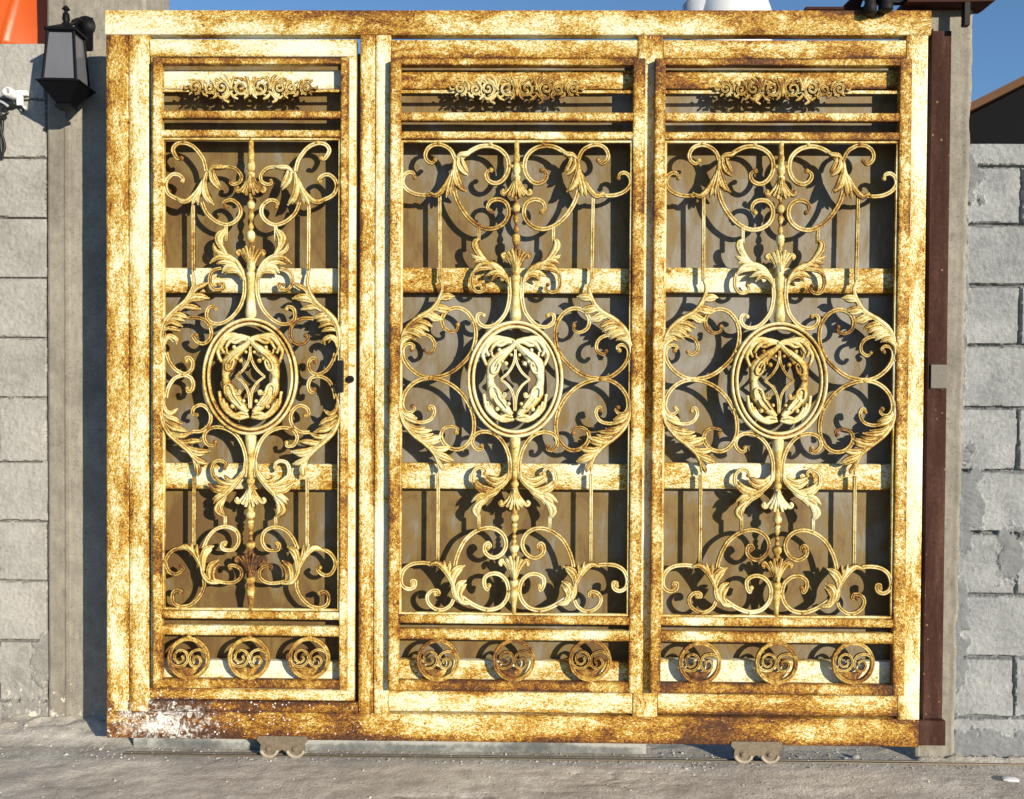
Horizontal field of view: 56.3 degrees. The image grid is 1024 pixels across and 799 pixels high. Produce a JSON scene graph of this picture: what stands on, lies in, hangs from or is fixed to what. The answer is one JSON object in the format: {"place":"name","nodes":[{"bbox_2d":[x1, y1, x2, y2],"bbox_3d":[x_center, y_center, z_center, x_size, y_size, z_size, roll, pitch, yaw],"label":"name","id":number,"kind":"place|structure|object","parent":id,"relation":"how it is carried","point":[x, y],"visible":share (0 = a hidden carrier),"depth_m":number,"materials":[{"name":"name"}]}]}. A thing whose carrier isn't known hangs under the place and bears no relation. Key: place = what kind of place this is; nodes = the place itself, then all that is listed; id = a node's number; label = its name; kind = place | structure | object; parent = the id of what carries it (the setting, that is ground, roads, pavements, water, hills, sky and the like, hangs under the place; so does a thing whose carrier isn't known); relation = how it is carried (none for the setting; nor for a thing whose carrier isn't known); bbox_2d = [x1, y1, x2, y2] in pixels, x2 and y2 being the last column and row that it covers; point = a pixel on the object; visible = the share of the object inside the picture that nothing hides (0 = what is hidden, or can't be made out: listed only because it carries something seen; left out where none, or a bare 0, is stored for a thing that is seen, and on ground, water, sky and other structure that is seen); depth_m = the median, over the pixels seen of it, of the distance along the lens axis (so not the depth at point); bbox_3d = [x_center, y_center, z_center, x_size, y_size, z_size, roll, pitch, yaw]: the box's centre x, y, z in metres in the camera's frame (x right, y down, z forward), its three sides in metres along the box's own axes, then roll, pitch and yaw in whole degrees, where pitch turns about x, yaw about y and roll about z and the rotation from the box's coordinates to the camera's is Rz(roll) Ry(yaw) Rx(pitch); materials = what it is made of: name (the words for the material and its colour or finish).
{"place":"outdoors","nodes":[
{"label":"outdoors","id":0,"kind":"place"},
{"bbox_2d":[0,713,1023,798],"bbox_3d":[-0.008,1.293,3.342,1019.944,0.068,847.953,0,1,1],"label":"ground","id":1,"kind":"structure","parent":0,"point":[57,774],"depth_m":3.36,"materials":[{"name":"grey concrete"}]},
{"bbox_2d":[0,44,48,717],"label":"block wall","id":2,"kind":"structure","parent":1,"relation":"on","point":[24,550],"depth_m":3.77,"materials":[{"name":"concrete"}]},
{"bbox_2d":[0,87,28,157],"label":"cable fitting","id":3,"kind":"object","parent":2,"relation":"attached to","point":[13,94],"visible":1,"depth_m":3.73,"materials":[{"name":"white plastic"}]},
{"bbox_2d":[0,0,47,43],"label":"plastic awning","id":4,"kind":"object","parent":2,"relation":"on","point":[23,22],"visible":0.66,"depth_m":3.87,"materials":[{"name":"orange plastic"}]},
{"bbox_2d":[47,0,168,718],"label":"concrete pillar","id":5,"kind":"structure","parent":1,"relation":"on","point":[77,344],"depth_m":3.76,"materials":[{"name":"grey concrete"}]},
{"bbox_2d":[35,5,95,110],"bbox_3d":[-1.687,-1.296,3.636,0.167,0.391,0.196,0,1,1],"label":"wall lantern","id":6,"kind":"object","parent":5,"relation":"attached to","point":[64,81],"depth_m":3.57,"materials":[{"name":"black paint"}]},
{"bbox_2d":[134,738,645,753],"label":"stone sill","id":7,"kind":"structure","parent":1,"relation":"on","point":[352,745],"depth_m":3.57,"materials":[{"name":"grey stone"}]},
{"bbox_2d":[0,716,1022,798],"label":"grit","id":8,"kind":"object","parent":1,"relation":"on","point":[100,748],"visible":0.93,"depth_m":3.49,"materials":[{"name":"grey gravel"}]},
{"bbox_2d":[105,10,945,763],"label":"sliding gate","id":9,"kind":"structure","parent":1,"relation":"on","point":[549,376],"depth_m":3.48,"materials":[{"name":"yellow metal"}]},
{"bbox_2d":[150,39,357,700],"bbox_3d":[-0.944,-0.102,3.482,0.748,2.404,0.089,0,1,1],"label":"wicket door","id":10,"kind":"structure","parent":9,"relation":"in","point":[343,54],"depth_m":3.46,"materials":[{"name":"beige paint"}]},
{"bbox_2d":[123,751,1023,765],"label":"track rail","id":11,"kind":"object","parent":1,"relation":"on","point":[555,758],"visible":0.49,"depth_m":3.50,"materials":[{"name":"metal"}]},
{"bbox_2d":[899,10,972,758],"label":"concrete pillar","id":12,"kind":"structure","parent":1,"relation":"on","point":[961,65],"depth_m":3.49,"materials":[{"name":"grey concrete"}]},
{"bbox_2d":[804,0,994,27],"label":"gate guide","id":13,"kind":"object","parent":12,"relation":"attached to","point":[869,7],"visible":0.9,"depth_m":3.41,"materials":[{"name":"brown metal"}]},
{"bbox_2d":[919,29,950,719],"bbox_3d":[1.539,-0.080,3.472,0.080,2.500,0.039,0,1,1],"label":"steel post","id":14,"kind":"object","parent":12,"relation":"attached to","point":[935,364],"visible":0.94,"depth_m":3.47,"materials":[{"name":"brown metal"}]},
{"bbox_2d":[954,144,1023,757],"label":"block wall","id":15,"kind":"structure","parent":1,"relation":"on","point":[989,706],"depth_m":3.51,"materials":[{"name":"grey concrete"}]},
{"bbox_2d":[1002,776,1018,781],"bbox_3d":[1.732,1.321,3.332,0.058,0.013,0.040,0,1,1],"label":"tile chip","id":16,"kind":"object","parent":1,"relation":"on","point":[1009,779],"visible":1,"depth_m":3.32,"materials":[{"name":"white ceramic"}]},
{"bbox_2d":[169,0,1023,101],"label":"sky","id":17,"kind":"structure","parent":0,"point":[998,30],"materials":[{"name":"blue"}]},
{"bbox_2d":[682,0,771,39],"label":"water tank","id":18,"kind":"object","parent":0,"point":[726,4],"depth_m":5.81,"materials":[{"name":"white plastic"}]},
{"bbox_2d":[969,76,1023,143],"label":"shed","id":19,"kind":"structure","parent":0,"point":[996,116],"depth_m":6.54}
]}

